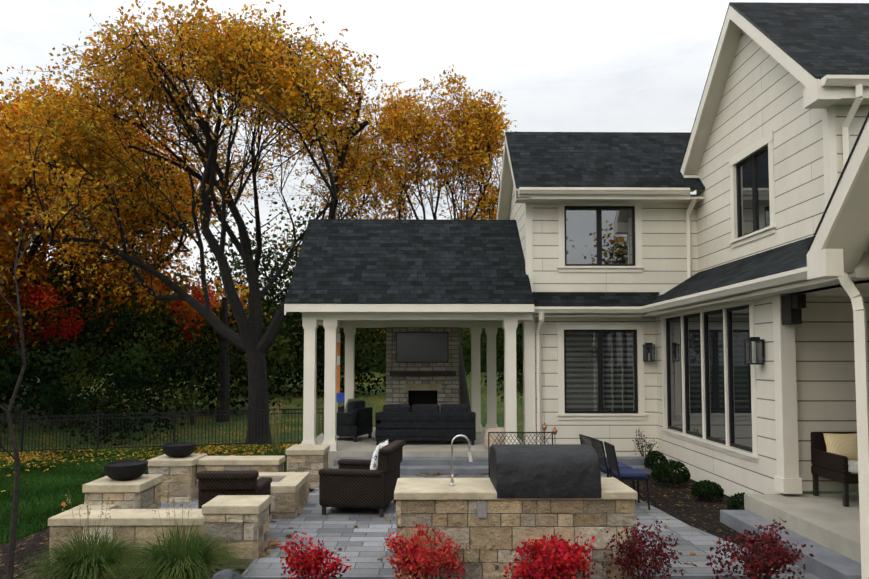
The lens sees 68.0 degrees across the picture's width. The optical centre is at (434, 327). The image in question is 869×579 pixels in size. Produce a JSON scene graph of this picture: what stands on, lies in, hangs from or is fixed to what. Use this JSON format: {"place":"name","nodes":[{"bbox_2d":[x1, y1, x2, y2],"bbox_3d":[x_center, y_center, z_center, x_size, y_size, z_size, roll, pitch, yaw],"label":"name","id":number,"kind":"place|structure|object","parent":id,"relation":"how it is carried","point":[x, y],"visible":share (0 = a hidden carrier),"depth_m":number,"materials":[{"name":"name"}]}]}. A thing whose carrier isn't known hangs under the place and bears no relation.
{"place":"outdoors","nodes":[
{"label":"outdoors","id":0,"kind":"place"},
{"bbox_2d":[0,443,286,543],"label":"lawn grass","id":1,"kind":"structure","parent":0,"point":[53,484],"depth_m":12.85,"materials":[{"name":"green plant"}]},
{"bbox_2d":[0,372,858,573],"bbox_3d":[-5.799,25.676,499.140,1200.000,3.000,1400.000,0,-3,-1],"label":"lawn terrain","id":2,"kind":"structure","parent":0,"point":[378,403],"depth_m":28.92,"materials":[{"name":"green plant"}]},
{"bbox_2d":[1,280,90,360],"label":"tree","id":3,"kind":"object","parent":2,"relation":"on","point":[41,292],"visible":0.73,"depth_m":26.15,"materials":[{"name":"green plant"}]},
{"bbox_2d":[0,180,144,412],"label":"orange tree","id":4,"kind":"object","parent":2,"relation":"on","point":[2,411],"depth_m":32.55,"materials":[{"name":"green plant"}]},
{"bbox_2d":[0,71,221,422],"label":"orange tree","id":5,"kind":"object","parent":2,"relation":"on","point":[165,247],"visible":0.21,"depth_m":28.09,"materials":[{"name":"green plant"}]},
{"bbox_2d":[0,67,245,348],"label":"orange canopy","id":6,"kind":"object","parent":5,"relation":"attached to","point":[18,225],"visible":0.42,"depth_m":26.94,"materials":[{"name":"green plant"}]},
{"bbox_2d":[0,405,344,451],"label":"iron fence","id":7,"kind":"object","parent":2,"relation":"on","point":[174,416],"visible":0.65,"depth_m":20.58,"materials":[{"name":"black metal"}]},
{"bbox_2d":[161,275,221,424],"bbox_3d":[-10.642,1.281,28.849,2.231,7.217,2.946,-1,-3,28],"label":"maple tree","id":8,"kind":"object","parent":2,"relation":"on","point":[177,304],"visible":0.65,"depth_m":28.54,"materials":[{"name":"red plant"}]},
{"bbox_2d":[0,235,385,376],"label":"orange woods","id":9,"kind":"object","parent":2,"relation":"on","point":[242,295],"visible":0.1,"depth_m":31.54,"materials":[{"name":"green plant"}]},
{"bbox_2d":[0,0,431,444],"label":"maple tree","id":10,"kind":"object","parent":2,"relation":"on","point":[240,64],"visible":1,"depth_m":21.06,"materials":[{"name":"orange plant"}]},
{"bbox_2d":[4,222,503,376],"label":"olive woods","id":11,"kind":"object","parent":2,"relation":"on","point":[60,283],"visible":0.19,"depth_m":29.30,"materials":[{"name":"green plant"}]},
{"bbox_2d":[0,289,522,447],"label":"hedge","id":12,"kind":"object","parent":2,"relation":"on","point":[120,382],"visible":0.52,"depth_m":26.16,"materials":[{"name":"green plant"}]},
{"bbox_2d":[8,245,521,372],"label":"distant woods","id":13,"kind":"object","parent":2,"relation":"on","point":[381,355],"visible":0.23,"depth_m":61.02,"materials":[{"name":"green plant"}]},
{"bbox_2d":[0,192,662,421],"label":"trees","id":14,"kind":"object","parent":2,"relation":"on","point":[276,357],"visible":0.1,"depth_m":38.19,"materials":[{"name":"green plant"}]},
{"bbox_2d":[0,443,715,567],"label":"fallen leaves","id":15,"kind":"object","parent":2,"relation":"on","point":[274,544],"visible":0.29,"depth_m":17.39,"materials":[{"name":"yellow plant"}]},
{"bbox_2d":[0,468,761,578],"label":"mulch beds","id":16,"kind":"object","parent":2,"relation":"on","point":[706,511],"depth_m":8.79,"materials":[{"name":"brown soil"}]},
{"bbox_2d":[0,172,66,578],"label":"young tree","id":17,"kind":"object","parent":16,"relation":"on","point":[12,542],"visible":1,"depth_m":6.04,"materials":[{"name":"brown plant"}]},
{"bbox_2d":[5,490,154,578],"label":"ornamental grass","id":18,"kind":"object","parent":16,"relation":"on","point":[91,559],"depth_m":6.30,"materials":[{"name":"green plant"}]},
{"bbox_2d":[88,494,272,578],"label":"ornamental grass","id":19,"kind":"object","parent":16,"relation":"on","point":[176,558],"depth_m":6.25,"materials":[{"name":"green plant"}]},
{"bbox_2d":[212,569,242,578],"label":"garden rock","id":20,"kind":"object","parent":16,"relation":"on","point":[227,574],"visible":1,"depth_m":5.84,"materials":[{"name":"grey stone"}]},
{"bbox_2d":[253,400,292,471],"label":"ornamental grass","id":21,"kind":"object","parent":16,"relation":"on","point":[275,449],"depth_m":12.61,"materials":[{"name":"green plant"}]},
{"bbox_2d":[276,533,351,578],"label":"burning bush","id":22,"kind":"object","parent":16,"relation":"on","point":[312,564],"visible":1,"depth_m":6.22,"materials":[{"name":"red plant"}]},
{"bbox_2d":[383,517,467,578],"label":"burning bush","id":23,"kind":"object","parent":16,"relation":"on","point":[415,554],"visible":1,"depth_m":6.05,"materials":[{"name":"red plant"}]},
{"bbox_2d":[503,532,596,578],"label":"burning bush","id":24,"kind":"object","parent":16,"relation":"on","point":[565,561],"visible":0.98,"depth_m":6.03,"materials":[{"name":"red plant"}]},
{"bbox_2d":[601,516,683,578],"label":"burning bush","id":25,"kind":"object","parent":16,"relation":"on","point":[633,554],"visible":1,"depth_m":6.16,"materials":[{"name":"red plant"}]},
{"bbox_2d":[632,427,657,456],"bbox_3d":[4.236,2.433,12.976,0.517,0.831,0.498,0,-3,-1],"label":"bed perennial","id":26,"kind":"object","parent":16,"relation":"on","point":[646,445],"visible":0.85,"depth_m":12.94,"materials":[{"name":"grey"}]},
{"bbox_2d":[644,451,665,469],"bbox_3d":[4.217,2.559,12.282,0.453,0.423,0.458,0,-3,-1],"label":"shrub","id":27,"kind":"object","parent":16,"relation":"on","point":[650,459],"visible":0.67,"depth_m":12.20,"materials":[{"name":"green plant"}]},
{"bbox_2d":[651,459,690,484],"bbox_3d":[4.065,2.490,11.072,0.660,0.440,0.630,0,-3,-1],"label":"shrub","id":28,"kind":"object","parent":16,"relation":"on","point":[663,466],"visible":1,"depth_m":10.95,"materials":[{"name":"green plant"}]},
{"bbox_2d":[691,480,723,499],"bbox_3d":[4.202,2.494,9.927,0.496,0.306,0.485,0,-3,-1],"label":"shrub","id":29,"kind":"object","parent":16,"relation":"on","point":[711,489],"visible":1,"depth_m":9.83,"materials":[{"name":"green plant"}]},
{"bbox_2d":[727,492,744,509],"bbox_3d":[4.259,2.437,8.872,0.439,0.328,0.435,0,-3,-1],"label":"shrub","id":30,"kind":"object","parent":16,"relation":"on","point":[732,505],"visible":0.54,"depth_m":8.84,"materials":[{"name":"green plant"}]},
{"bbox_2d":[706,515,813,578],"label":"burning bush","id":31,"kind":"object","parent":16,"relation":"on","point":[767,558],"visible":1,"depth_m":6.09,"materials":[{"name":"red plant"}]},
{"bbox_2d":[360,65,516,410],"bbox_3d":[0.144,-2.749,25.206,6.665,14.584,6.211,0,-3,-1],"label":"tree","id":32,"kind":"object","parent":2,"relation":"on","point":[476,151],"visible":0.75,"depth_m":24.21,"materials":[{"name":"orange plant"}]},
{"bbox_2d":[496,2,868,578],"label":"house","id":33,"kind":"structure","parent":2,"relation":"on","point":[762,232],"depth_m":11.23,"materials":[{"name":"white"}]},
{"bbox_2d":[642,337,764,364],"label":"wall lanterns","id":34,"kind":"object","parent":33,"relation":"attached to","point":[758,356],"depth_m":9.22,"materials":[{"name":"black metal"}]},
{"bbox_2d":[810,432,858,506],"bbox_3d":[5.424,1.816,8.338,0.700,0.850,0.700,0,-3,-1],"label":"armchair","id":35,"kind":"object","parent":33,"relation":"on","point":[834,456],"visible":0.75,"depth_m":8.44,"materials":[{"name":"brown wicker"}]},
{"bbox_2d":[0,0,868,305],"label":"sky","id":36,"kind":"structure","parent":0,"point":[558,65],"materials":[{"name":"white"}]},
{"bbox_2d":[161,474,820,578],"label":"paver patio","id":37,"kind":"structure","parent":0,"point":[363,547],"depth_m":7.75,"materials":[{"name":"stone"}]},
{"bbox_2d":[49,451,328,568],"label":"stone seat walls","id":38,"kind":"structure","parent":37,"relation":"on","point":[178,484],"depth_m":7.30,"materials":[{"name":"beige stone"}]},
{"bbox_2d":[48,445,637,525],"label":"limestone caps","id":39,"kind":"object","parent":38,"relation":"on","point":[612,488],"visible":0.85,"depth_m":7.08,"materials":[{"name":"beige stone"}]},
{"bbox_2d":[103,442,195,480],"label":"fire bowls","id":40,"kind":"object","parent":39,"relation":"on","point":[121,470],"visible":1,"depth_m":8.16,"materials":[{"name":"concrete"}]},
{"bbox_2d":[449,435,472,485],"bbox_3d":[0.278,1.387,6.703,0.249,0.531,0.102,0,-3,-1],"label":"faucet","id":41,"kind":"object","parent":39,"relation":"on","point":[470,460],"visible":1,"depth_m":6.72,"materials":[{"name":"silver metal"}]},
{"bbox_2d":[490,444,601,497],"bbox_3d":[1.138,1.485,6.761,1.050,0.460,0.720,0,-3,-1],"label":"covered grill","id":42,"kind":"object","parent":39,"relation":"on","point":[545,470],"visible":1,"depth_m":6.44,"materials":[{"name":"black fabric"}]},
{"bbox_2d":[196,470,271,514],"bbox_3d":[-2.493,2.168,8.052,0.740,0.840,0.830,0,-3,-1],"label":"outdoor sofa","id":43,"kind":"object","parent":37,"relation":"on","point":[212,485],"visible":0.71,"depth_m":7.69,"materials":[{"name":"brown wicker"}]},
{"bbox_2d":[257,472,309,518],"bbox_3d":[-2.478,2.424,9.331,1.144,0.450,1.097,0,-3,-1],"label":"fire pit","id":44,"kind":"object","parent":37,"relation":"on","point":[290,496],"visible":0.46,"depth_m":8.92,"materials":[{"name":"stone"}]},
{"bbox_2d":[318,440,404,516],"bbox_3d":[-1.035,2.158,9.420,1.040,0.990,1.040,0,-3,9],"label":"wicker armchair","id":45,"kind":"object","parent":37,"relation":"on","point":[359,483],"visible":0.92,"depth_m":8.95,"materials":[{"name":"brown wicker"}]},
{"bbox_2d":[284,219,652,474],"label":"pavilion","id":46,"kind":"structure","parent":37,"relation":"on","point":[422,291],"depth_m":13.80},
{"bbox_2d":[337,332,343,401],"bbox_3d":[-2.093,0.671,13.995,0.280,1.900,0.018,0,-3,-1],"label":"playset","id":47,"kind":"object","parent":46,"relation":"attached to","point":[340,397],"visible":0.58,"depth_m":13.97,"materials":[{"name":"orange"}]},
{"bbox_2d":[323,398,372,441],"bbox_3d":[-1.984,2.104,14.824,0.850,0.938,0.850,-1,-3,19],"label":"armchair","id":48,"kind":"object","parent":46,"relation":"on","point":[355,418],"visible":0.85,"depth_m":14.46,"materials":[{"name":"black fabric"}]},
{"bbox_2d":[375,404,475,444],"bbox_3d":[-0.196,2.112,14.184,2.150,0.860,0.900,0,-3,-1],"label":"porch sofa","id":49,"kind":"object","parent":46,"relation":"on","point":[430,422],"visible":1,"depth_m":13.75,"materials":[{"name":"black fabric"}]},
{"bbox_2d":[542,423,557,442],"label":"copper torches","id":50,"kind":"object","parent":46,"relation":"on","point":[554,430],"visible":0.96,"depth_m":12.33,"materials":[{"name":"orange metal"}]},
{"bbox_2d":[396,500,635,578],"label":"kitchen counter","id":51,"kind":"object","parent":37,"relation":"on","point":[491,535],"visible":0.65,"depth_m":6.41,"materials":[{"name":"stone"}]},
{"bbox_2d":[488,432,552,477],"bbox_3d":[1.557,2.313,11.382,1.171,0.871,0.484,0,-3,-1],"label":"lattice bench","id":52,"kind":"object","parent":37,"relation":"on","point":[514,441],"visible":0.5,"depth_m":11.61,"materials":[{"name":"black metal"}]},
{"bbox_2d":[579,434,621,481],"bbox_3d":[2.723,2.243,10.562,0.538,0.934,0.484,1,-3,-11],"label":"bistro chair","id":53,"kind":"object","parent":37,"relation":"on","point":[582,441],"visible":0.19,"depth_m":10.54,"materials":[{"name":"black metal"}]},
{"bbox_2d":[591,438,635,501],"bbox_3d":[2.788,2.219,10.066,0.538,0.934,0.484,0,-3,-6],"label":"bistro chair","id":54,"kind":"object","parent":37,"relation":"on","point":[604,467],"visible":0.52,"depth_m":9.96,"materials":[{"name":"black metal"}]},
{"bbox_2d":[604,441,649,509],"bbox_3d":[2.854,2.196,9.571,0.538,0.934,0.484,0,-3,-1],"label":"bistro chair","id":55,"kind":"object","parent":37,"relation":"on","point":[618,473],"visible":1,"depth_m":9.44,"materials":[{"name":"black metal"}]},
{"bbox_2d":[484,428,505,449],"bbox_3d":[1.266,2.273,13.172,0.500,0.440,0.500,0,-3,-1],"label":"chair","id":56,"kind":"object","parent":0,"point":[491,440],"visible":0.54,"depth_m":12.99,"materials":[{"name":"beige"}]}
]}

